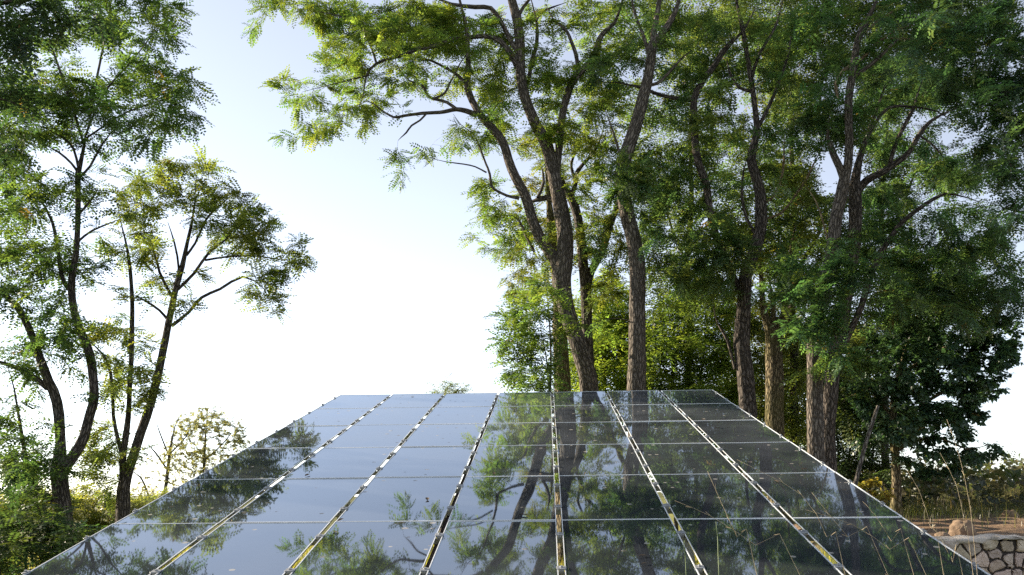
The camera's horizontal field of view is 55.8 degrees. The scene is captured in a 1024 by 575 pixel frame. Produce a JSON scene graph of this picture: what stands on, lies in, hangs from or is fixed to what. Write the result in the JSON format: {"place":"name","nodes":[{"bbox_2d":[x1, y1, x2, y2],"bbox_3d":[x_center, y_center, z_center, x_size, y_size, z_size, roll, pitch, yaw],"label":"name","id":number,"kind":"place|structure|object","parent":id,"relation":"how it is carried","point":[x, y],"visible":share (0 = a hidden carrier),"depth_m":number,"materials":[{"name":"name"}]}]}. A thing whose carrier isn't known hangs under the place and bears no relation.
{"place":"outdoors","nodes":[
{"label":"outdoors","id":0,"kind":"place"},
{"bbox_2d":[0,0,1023,499],"label":"sky","id":1,"kind":"structure","parent":0,"point":[392,303],"materials":[{"name":"white"}]},
{"bbox_2d":[1,482,1023,570],"bbox_3d":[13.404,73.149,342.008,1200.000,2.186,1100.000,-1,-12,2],"label":"ground","id":2,"kind":"structure","parent":0,"point":[999,526],"depth_m":19.05,"materials":[{"name":"brown soil"}]},
{"bbox_2d":[0,471,107,574],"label":"spreading shrub","id":3,"kind":"object","parent":2,"relation":"on","point":[14,552],"visible":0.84,"depth_m":13.83,"materials":[{"name":"green plant"}]},
{"bbox_2d":[0,0,128,310],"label":"shade tree","id":4,"kind":"object","parent":2,"relation":"on","point":[24,24],"visible":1,"depth_m":10.65,"materials":[{"name":"green plant"}]},
{"bbox_2d":[0,481,172,542],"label":"shrub","id":5,"kind":"object","parent":2,"relation":"on","point":[91,515],"visible":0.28,"depth_m":23.42,"materials":[{"name":"green plant"}]},
{"bbox_2d":[0,0,220,554],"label":"locust tree","id":6,"kind":"object","parent":2,"relation":"on","point":[69,104],"visible":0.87,"depth_m":17.43,"materials":[{"name":"green plant"}]},
{"bbox_2d":[130,405,250,498],"bbox_3d":[-10.691,6.271,31.709,4.472,4.893,3.684,-1,-12,2],"label":"birch sapling","id":7,"kind":"object","parent":2,"relation":"on","point":[205,458],"visible":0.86,"depth_m":31.85,"materials":[{"name":"green plant"}]},
{"bbox_2d":[71,142,319,521],"bbox_3d":[-6.249,1.415,18.894,5.055,8.906,3.848,-1,-12,2],"label":"locust tree","id":8,"kind":"object","parent":2,"relation":"on","point":[95,456],"visible":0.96,"depth_m":18.95,"materials":[{"name":"green plant"}]},
{"bbox_2d":[240,0,636,390],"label":"locust tree","id":9,"kind":"object","parent":2,"relation":"on","point":[444,28],"visible":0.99,"depth_m":21.42,"materials":[{"name":"green plant"}]},
{"bbox_2d":[407,373,477,532],"bbox_3d":[-2.492,5.999,33.882,2.678,6.129,2.400,-1,-12,2],"label":"locust sapling","id":10,"kind":"object","parent":2,"relation":"on","point":[448,389],"visible":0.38,"depth_m":33.89,"materials":[{"name":"green plant"}]},
{"bbox_2d":[2,501,965,574],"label":"grass","id":11,"kind":"structure","parent":2,"relation":"on","point":[310,547],"depth_m":22.14,"materials":[{"name":"brown plant"}]},
{"bbox_2d":[22,390,989,574],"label":"solar array","id":12,"kind":"object","parent":2,"relation":"on","point":[614,512],"visible":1,"depth_m":5.79,"materials":[{"name":"black glass"}]},
{"bbox_2d":[482,276,580,492],"bbox_3d":[0.345,2.683,18.194,2.004,5.938,2.674,5,-13,-26],"label":"locust sapling","id":13,"kind":"object","parent":2,"relation":"on","point":[523,329],"visible":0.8,"depth_m":18.16,"materials":[{"name":"green plant"}]},
{"bbox_2d":[486,134,597,562],"bbox_3d":[0.546,1.100,23.996,2.952,11.557,4.375,-9,-14,34],"label":"old locust tree","id":14,"kind":"object","parent":2,"relation":"on","point":[522,272],"visible":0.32,"depth_m":24.52,"materials":[{"name":"green plant"}]},
{"bbox_2d":[527,80,646,363],"bbox_3d":[1.930,0.457,22.042,3.211,12.001,5.458,-1,-12,2],"label":"locust tree","id":15,"kind":"object","parent":2,"relation":"on","point":[582,228],"visible":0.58,"depth_m":22.36,"materials":[{"name":"green plant"}]},
{"bbox_2d":[545,263,649,424],"bbox_3d":[2.550,3.293,27.009,3.385,8.408,7.688,-3,-12,13],"label":"sunlit thicket","id":16,"kind":"object","parent":2,"relation":"on","point":[609,343],"visible":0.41,"depth_m":26.28,"materials":[{"name":"green plant"}]},
{"bbox_2d":[558,0,728,448],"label":"locust tree","id":17,"kind":"object","parent":2,"relation":"on","point":[645,185],"visible":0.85,"depth_m":20.05,"materials":[{"name":"green plant"}]},
{"bbox_2d":[563,0,779,422],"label":"locust tree","id":18,"kind":"object","parent":2,"relation":"on","point":[738,206],"visible":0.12,"depth_m":28.07,"materials":[{"name":"green plant"}]},
{"bbox_2d":[619,286,759,530],"bbox_3d":[4.448,3.289,25.187,3.997,7.653,7.674,-7,-13,26],"label":"sunlit thicket","id":19,"kind":"object","parent":2,"relation":"on","point":[674,349],"visible":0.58,"depth_m":25.08,"materials":[{"name":"green plant"}]},
{"bbox_2d":[683,523,719,574],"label":"weed stalk","id":20,"kind":"object","parent":2,"relation":"on","point":[718,550],"visible":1,"depth_m":2.50,"materials":[{"name":"plant"}]},
{"bbox_2d":[606,0,822,492],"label":"locust tree","id":21,"kind":"object","parent":2,"relation":"on","point":[722,235],"visible":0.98,"depth_m":20.11,"materials":[{"name":"green plant"}]},
{"bbox_2d":[700,299,826,497],"bbox_3d":[7.120,3.220,27.464,4.048,6.537,7.406,-6,-13,26],"label":"shaded thicket","id":22,"kind":"object","parent":2,"relation":"on","point":[798,429],"visible":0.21,"depth_m":26.85,"materials":[{"name":"green plant"}]},
{"bbox_2d":[719,161,832,522],"bbox_3d":[5.613,0.963,20.453,2.712,8.296,4.202,-6,-13,22],"label":"old locust tree","id":23,"kind":"object","parent":2,"relation":"on","point":[774,400],"visible":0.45,"depth_m":20.49,"materials":[{"name":"green plant"}]},
{"bbox_2d":[716,0,852,444],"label":"locust tree","id":24,"kind":"object","parent":2,"relation":"on","point":[761,99],"visible":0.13,"depth_m":28.71,"materials":[{"name":"green plant"}]},
{"bbox_2d":[746,0,932,464],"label":"locust tree","id":25,"kind":"object","parent":2,"relation":"on","point":[826,276],"visible":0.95,"depth_m":17.36,"materials":[{"name":"green plant"}]},
{"bbox_2d":[803,318,924,493],"bbox_3d":[8.240,3.144,23.116,3.303,5.025,5.029,-12,-17,43],"label":"shaded thicket","id":26,"kind":"object","parent":2,"relation":"on","point":[849,457],"visible":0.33,"depth_m":22.47,"materials":[{"name":"green plant"}]},
{"bbox_2d":[853,405,879,485],"bbox_3d":[6.155,3.198,16.989,0.789,2.246,0.089,-1,-12,1],"label":"leaning pole","id":27,"kind":"object","parent":2,"relation":"on","point":[861,458],"visible":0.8,"depth_m":17.04,"materials":[{"name":"brown wood"}]},
{"bbox_2d":[858,477,896,502],"bbox_3d":[7.209,4.333,19.266,0.982,1.100,0.908,-1,-12,2],"label":"sunlit shrub","id":28,"kind":"object","parent":2,"relation":"on","point":[882,496],"visible":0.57,"depth_m":19.32,"materials":[{"name":"green plant"}]},
{"bbox_2d":[754,273,1002,475],"bbox_3d":[11.604,3.201,30.712,9.788,7.755,6.218,3,-13,-18],"label":"shaded thicket","id":29,"kind":"object","parent":2,"relation":"on","point":[908,366],"visible":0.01,"depth_m":30.14,"materials":[{"name":"green plant"}]},
{"bbox_2d":[763,455,1023,511],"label":"scrub stems","id":30,"kind":"object","parent":2,"relation":"on","point":[1005,496],"visible":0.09,"depth_m":25.48,"materials":[{"name":"green plant"}]},
{"bbox_2d":[793,493,1023,531],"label":"weeds","id":31,"kind":"object","parent":2,"relation":"on","point":[933,512],"visible":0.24,"depth_m":21.26,"materials":[{"name":"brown plant"}]},
{"bbox_2d":[798,0,1023,506],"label":"locust tree","id":32,"kind":"object","parent":2,"relation":"on","point":[859,4],"visible":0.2,"depth_m":27.01,"materials":[{"name":"green plant"}]},
{"bbox_2d":[823,45,1023,472],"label":"locust tree","id":33,"kind":"object","parent":2,"relation":"on","point":[958,308],"visible":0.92,"depth_m":20.32,"materials":[{"name":"green plant"}]},
{"bbox_2d":[839,312,1023,516],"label":"mulberry tree","id":34,"kind":"object","parent":2,"relation":"on","point":[907,423],"visible":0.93,"depth_m":20.64,"materials":[{"name":"green plant"}]},
{"bbox_2d":[853,451,1023,513],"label":"undergrowth","id":35,"kind":"object","parent":2,"relation":"on","point":[928,489],"visible":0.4,"depth_m":24.52,"materials":[{"name":"green plant"}]},
{"bbox_2d":[934,532,949,535],"bbox_3d":[5.773,3.357,12.979,0.206,0.154,0.182,-1,-12,2],"label":"earth clod","id":36,"kind":"object","parent":2,"relation":"on","point":[942,534],"visible":0.41,"depth_m":12.96,"materials":[{"name":"brown soil"}]},
{"bbox_2d":[876,0,1023,247],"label":"shade tree","id":37,"kind":"object","parent":2,"relation":"on","point":[1002,90],"visible":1,"depth_m":15.76,"materials":[{"name":"green plant"}]},
{"bbox_2d":[908,420,1021,574],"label":"dry grass","id":38,"kind":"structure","parent":2,"relation":"on","point":[961,505],"depth_m":2.84,"materials":[{"name":"plant"}]},
{"bbox_2d":[933,534,1023,574],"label":"stone wall","id":39,"kind":"structure","parent":2,"relation":"on","point":[997,554],"depth_m":10.96,"materials":[{"name":"grey stone"}]},
{"bbox_2d":[948,519,978,535],"bbox_3d":[6.327,3.440,13.549,0.340,0.377,0.346,9,-16,-39],"label":"earth clod","id":40,"kind":"object","parent":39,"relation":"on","point":[957,527],"visible":0.56,"depth_m":13.48,"materials":[{"name":"brown soil"}]},
{"bbox_2d":[1001,510,1019,517],"bbox_3d":[10.343,4.729,20.068,0.345,0.238,0.262,-7,-14,29],"label":"earth clod","id":41,"kind":"object","parent":2,"relation":"on","point":[1008,512],"visible":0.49,"depth_m":20.02,"materials":[{"name":"brown soil"}]},
{"bbox_2d":[679,460,962,574],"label":"dry grass","id":42,"kind":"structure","parent":0,"point":[823,529],"depth_m":2.63,"materials":[{"name":"plant"}]}
]}

